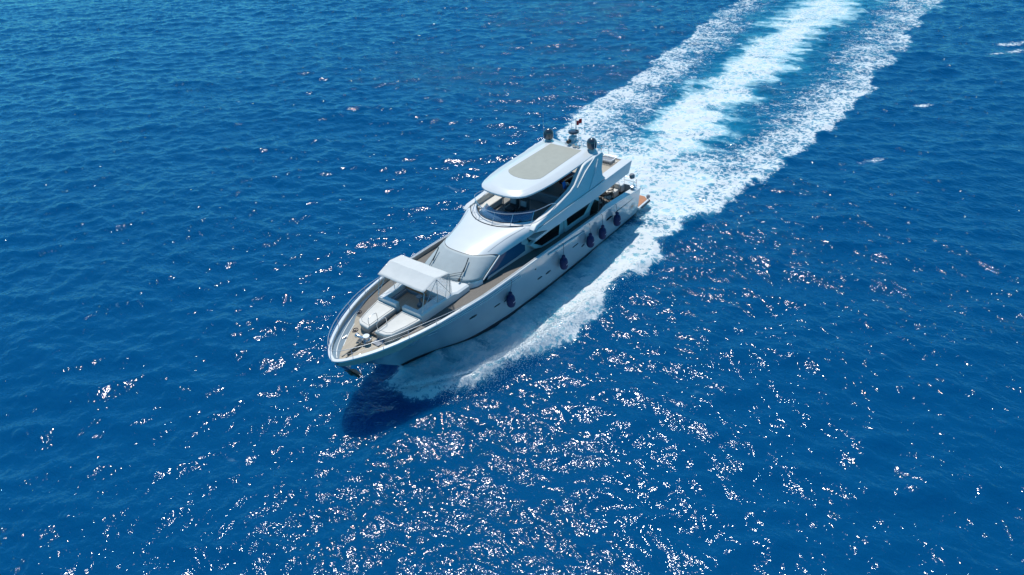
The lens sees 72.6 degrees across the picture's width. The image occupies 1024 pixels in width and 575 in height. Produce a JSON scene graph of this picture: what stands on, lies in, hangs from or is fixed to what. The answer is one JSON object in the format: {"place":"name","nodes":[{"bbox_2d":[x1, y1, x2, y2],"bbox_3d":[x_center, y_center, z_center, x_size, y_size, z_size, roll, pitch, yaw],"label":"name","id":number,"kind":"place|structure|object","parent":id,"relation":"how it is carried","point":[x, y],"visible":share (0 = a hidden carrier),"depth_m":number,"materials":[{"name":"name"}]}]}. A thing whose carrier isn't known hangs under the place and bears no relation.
{"place":"outdoors","nodes":[
{"label":"outdoors","id":0,"kind":"place"},
{"bbox_2d":[0,0,1023,574],"bbox_3d":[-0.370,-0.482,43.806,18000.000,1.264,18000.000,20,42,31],"label":"sea","id":1,"kind":"structure","parent":0,"point":[802,354],"depth_m":42.92,"materials":[{"name":"liquid"}]},
{"bbox_2d":[328,119,649,377],"bbox_3d":[-0.450,-3.482,41.962,6.336,9.028,27.524,20,42,31],"label":"motor yacht","id":2,"kind":"object","parent":1,"relation":"on","point":[524,217],"visible":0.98,"depth_m":39.76,"materials":[{"name":"paint"}]},
{"bbox_2d":[485,242,524,278],"bbox_3d":[-0.377,-1.642,39.372,0.043,0.960,3.750,21,42,32],"label":"side window","id":3,"kind":"structure","parent":2,"relation":"in","point":[518,249],"depth_m":39.56,"materials":[{"name":"blue glass"}]},
{"bbox_2d":[506,280,515,307],"bbox_3d":[-0.092,0.363,38.793,0.518,1.909,0.513,23,49,28],"label":"fender","id":4,"kind":"object","parent":2,"relation":"hanging from","point":[510,301],"visible":1,"depth_m":38.87,"materials":[{"name":"blue rubber"}]},
{"bbox_2d":[534,224,559,244],"bbox_3d":[2.105,-2.958,41.713,0.012,0.760,2.720,20,42,31],"label":"saloon window","id":5,"kind":"structure","parent":2,"relation":"in","point":[553,232],"depth_m":41.81,"materials":[{"name":"black glass"}]},
{"bbox_2d":[560,243,567,269],"bbox_3d":[3.119,-1.818,42.132,0.518,1.851,0.513,23,51,28],"label":"fender","id":6,"kind":"object","parent":2,"relation":"hanging from","point":[563,263],"visible":1,"depth_m":42.20,"materials":[{"name":"blue rubber"}]},
{"bbox_2d":[567,203,589,225],"bbox_3d":[4.227,-4.677,43.989,0.012,0.700,2.810,20,42,31],"label":"saloon window","id":7,"kind":"structure","parent":2,"relation":"in","point":[578,214],"depth_m":43.84,"materials":[{"name":"black glass"}]},
{"bbox_2d":[586,233,594,247],"bbox_3d":[4.949,-3.249,44.148,0.555,1.725,0.513,23,50,28],"label":"fender","id":8,"kind":"object","parent":2,"relation":"hanging from","point":[590,241],"visible":1,"depth_m":44.17,"materials":[{"name":"blue rubber"}]},
{"bbox_2d":[590,200,598,214],"bbox_3d":[5.365,-5.255,45.593,0.012,1.050,1.160,20,42,31],"label":"saloon window","id":9,"kind":"structure","parent":2,"relation":"in","point":[594,208],"depth_m":45.64,"materials":[{"name":"black glass"}]},
{"bbox_2d":[599,214,606,239],"bbox_3d":[5.870,-3.891,45.226,0.551,1.820,0.513,24,48,28],"label":"fender","id":10,"kind":"object","parent":2,"relation":"hanging from","point":[602,233],"visible":1,"depth_m":45.25,"materials":[{"name":"blue rubber"}]},
{"bbox_2d":[603,191,612,203],"bbox_3d":[6.691,-6.250,48.325,0.575,0.924,0.626,20,42,31],"label":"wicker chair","id":11,"kind":"object","parent":2,"relation":"on","point":[609,196],"visible":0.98,"depth_m":48.25,"materials":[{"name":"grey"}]},
{"bbox_2d":[602,154,616,165],"bbox_3d":[6.424,-8.610,47.014,1.020,0.355,0.787,20,42,31],"label":"sofa","id":12,"kind":"object","parent":2,"relation":"on","point":[607,161],"visible":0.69,"depth_m":46.86,"materials":[{"name":"white fabric"}]},
{"bbox_2d":[613,204,620,225],"bbox_3d":[6.984,-4.773,46.455,0.581,1.596,0.513,23,50,28],"label":"fender","id":13,"kind":"object","parent":2,"relation":"hanging from","point":[617,219],"visible":1,"depth_m":46.44,"materials":[{"name":"blue rubber"}]},
{"bbox_2d":[365,179,695,406],"bbox_3d":[1.723,-2.676,45.787,16.116,1.462,29.009,20,42,31],"label":"spray","id":14,"kind":"object","parent":1,"relation":"on","point":[478,366],"visible":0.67,"depth_m":36.95,"materials":[{"name":"white liquid"}]},
{"bbox_2d":[605,185,613,194],"bbox_3d":[6.894,-6.761,49.043,0.575,0.924,0.626,-11,35,-9],"label":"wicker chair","id":15,"kind":"object","parent":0,"point":[610,190],"visible":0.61,"depth_m":48.90,"materials":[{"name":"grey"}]}
]}

